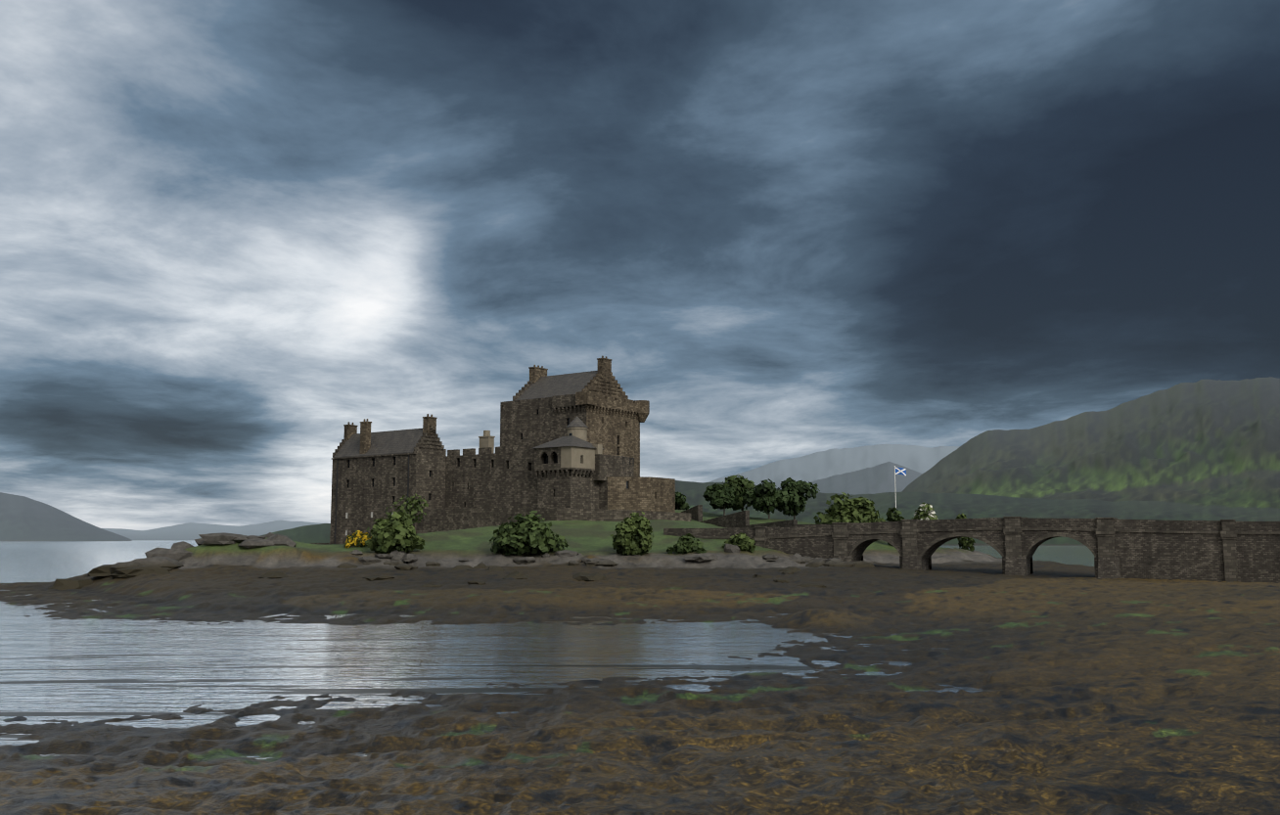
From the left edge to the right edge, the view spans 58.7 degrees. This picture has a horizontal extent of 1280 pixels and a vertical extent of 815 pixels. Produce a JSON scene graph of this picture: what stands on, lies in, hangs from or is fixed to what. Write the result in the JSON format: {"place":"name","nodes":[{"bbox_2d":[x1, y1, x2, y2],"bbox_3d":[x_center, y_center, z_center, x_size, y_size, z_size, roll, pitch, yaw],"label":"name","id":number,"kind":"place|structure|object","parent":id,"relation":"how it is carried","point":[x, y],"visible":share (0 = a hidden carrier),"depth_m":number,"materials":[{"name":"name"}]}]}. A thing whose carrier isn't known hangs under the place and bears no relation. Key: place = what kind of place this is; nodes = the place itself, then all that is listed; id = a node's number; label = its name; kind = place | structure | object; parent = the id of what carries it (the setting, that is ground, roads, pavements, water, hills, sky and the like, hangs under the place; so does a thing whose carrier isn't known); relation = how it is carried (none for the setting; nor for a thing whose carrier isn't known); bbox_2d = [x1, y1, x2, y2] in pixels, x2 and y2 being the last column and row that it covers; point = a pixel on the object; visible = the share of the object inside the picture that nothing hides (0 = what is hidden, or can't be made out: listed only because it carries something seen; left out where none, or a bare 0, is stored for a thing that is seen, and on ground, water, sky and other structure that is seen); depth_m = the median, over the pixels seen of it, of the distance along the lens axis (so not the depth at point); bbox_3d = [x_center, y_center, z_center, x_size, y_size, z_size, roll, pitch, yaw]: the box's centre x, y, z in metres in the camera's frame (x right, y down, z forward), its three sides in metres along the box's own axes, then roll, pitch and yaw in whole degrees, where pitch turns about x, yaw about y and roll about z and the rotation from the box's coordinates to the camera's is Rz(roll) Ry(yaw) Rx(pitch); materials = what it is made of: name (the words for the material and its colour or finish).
{"place":"outdoors","nodes":[
{"label":"outdoors","id":0,"kind":"place"},
{"bbox_2d":[0,540,1095,759],"bbox_3d":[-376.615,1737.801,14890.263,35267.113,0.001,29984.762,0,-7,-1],"label":"water","id":1,"kind":"structure","parent":0,"point":[88,669],"depth_m":47.34,"materials":[{"name":"grey liquid"}]},
{"bbox_2d":[0,376,1279,814],"bbox_3d":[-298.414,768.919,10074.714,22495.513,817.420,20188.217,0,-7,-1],"label":"ground","id":2,"kind":"structure","parent":0,"point":[1129,696],"depth_m":38.73,"materials":[{"name":"brown soil"}]},
{"bbox_2d":[344,530,371,548],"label":"gorse","id":3,"kind":"object","parent":2,"relation":"on","point":[357,538],"visible":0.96,"depth_m":128.49,"materials":[{"name":"yellow plant"}]},
{"bbox_2d":[365,511,424,553],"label":"bush","id":4,"kind":"object","parent":2,"relation":"on","point":[394,531],"depth_m":124.56,"materials":[{"name":"green plant"}]},
{"bbox_2d":[385,494,428,526],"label":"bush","id":5,"kind":"object","parent":2,"relation":"on","point":[414,509],"visible":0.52,"depth_m":132.45,"materials":[{"name":"green plant"}]},
{"bbox_2d":[47,532,875,590],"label":"shore rocks","id":6,"kind":"object","parent":2,"relation":"on","point":[160,561],"visible":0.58,"depth_m":120.18,"materials":[{"name":"grey stone"}]},
{"bbox_2d":[310,356,690,545],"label":"castle","id":7,"kind":"structure","parent":2,"relation":"on","point":[568,448],"depth_m":167.30,"materials":[{"name":"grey stone"}]},
{"bbox_2d":[489,510,568,555],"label":"bush","id":8,"kind":"object","parent":2,"relation":"on","point":[531,533],"visible":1,"depth_m":123.75,"materials":[{"name":"green plant"}]},
{"bbox_2d":[610,511,654,555],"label":"bush","id":9,"kind":"object","parent":2,"relation":"on","point":[633,535],"visible":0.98,"depth_m":124.22,"materials":[{"name":"green plant"}]},
{"bbox_2d":[675,491,689,509],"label":"bush","id":10,"kind":"object","parent":2,"relation":"on","point":[680,502],"visible":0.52,"depth_m":178.69,"materials":[{"name":"green plant"}]},
{"bbox_2d":[666,533,706,554],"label":"shrub","id":11,"kind":"object","parent":2,"relation":"on","point":[686,544],"visible":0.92,"depth_m":125.43,"materials":[{"name":"green plant"}]},
{"bbox_2d":[702,483,738,515],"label":"lawn tree","id":12,"kind":"object","parent":2,"relation":"on","point":[720,496],"visible":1,"depth_m":166.53,"materials":[{"name":"green plant"}]},
{"bbox_2d":[721,474,754,510],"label":"lawn tree","id":13,"kind":"object","parent":2,"relation":"on","point":[741,484],"visible":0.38,"depth_m":169.21,"materials":[{"name":"green plant"}]},
{"bbox_2d":[721,532,755,552],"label":"shrub","id":14,"kind":"object","parent":2,"relation":"on","point":[743,541],"visible":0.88,"depth_m":125.75,"materials":[{"name":"green plant"}]},
{"bbox_2d":[681,504,818,527],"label":"approach wall","id":15,"kind":"structure","parent":2,"relation":"on","point":[739,520],"depth_m":147.47,"materials":[{"name":"stone"}]},
{"bbox_2d":[739,478,793,519],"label":"lawn tree","id":16,"kind":"object","parent":2,"relation":"on","point":[766,497],"visible":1,"depth_m":164.63,"materials":[{"name":"green plant"}]},
{"bbox_2d":[776,477,820,519],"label":"lawn tree","id":17,"kind":"object","parent":2,"relation":"on","point":[799,489],"visible":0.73,"depth_m":167.62,"materials":[{"name":"green plant"}]},
{"bbox_2d":[813,492,886,524],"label":"bush","id":18,"kind":"object","parent":2,"relation":"on","point":[856,510],"visible":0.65,"depth_m":153.92,"materials":[{"name":"green plant"}]},
{"bbox_2d":[885,506,904,546],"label":"palm bush","id":19,"kind":"object","parent":2,"relation":"on","point":[891,516],"visible":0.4,"depth_m":149.29,"materials":[{"name":"green plant"}]},
{"bbox_2d":[894,465,896,507],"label":"flagpole","id":20,"kind":"object","parent":2,"relation":"on","point":[894,485],"visible":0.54,"depth_m":166.46,"materials":[{"name":"metal"}]},
{"bbox_2d":[895,467,906,475],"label":"flag","id":21,"kind":"object","parent":20,"relation":"attached to","point":[900,471],"visible":1,"depth_m":166.56,"materials":[{"name":"blue fabric"}]},
{"bbox_2d":[911,502,948,542],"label":"hawthorn bush","id":22,"kind":"object","parent":2,"relation":"on","point":[924,511],"visible":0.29,"depth_m":159.03,"materials":[{"name":"white plant"}]},
{"bbox_2d":[956,512,975,551],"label":"bush","id":23,"kind":"object","parent":2,"relation":"on","point":[964,543],"visible":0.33,"depth_m":159.56,"materials":[{"name":"green plant"}]},
{"bbox_2d":[663,516,1279,583],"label":"bridge","id":24,"kind":"structure","parent":2,"relation":"on","point":[1226,550],"depth_m":115.10,"materials":[{"name":"stone"}]},
{"bbox_2d":[0,0,1279,530],"label":"sky","id":25,"kind":"structure","parent":0,"point":[235,235],"materials":[{"name":"grey"}]}
]}

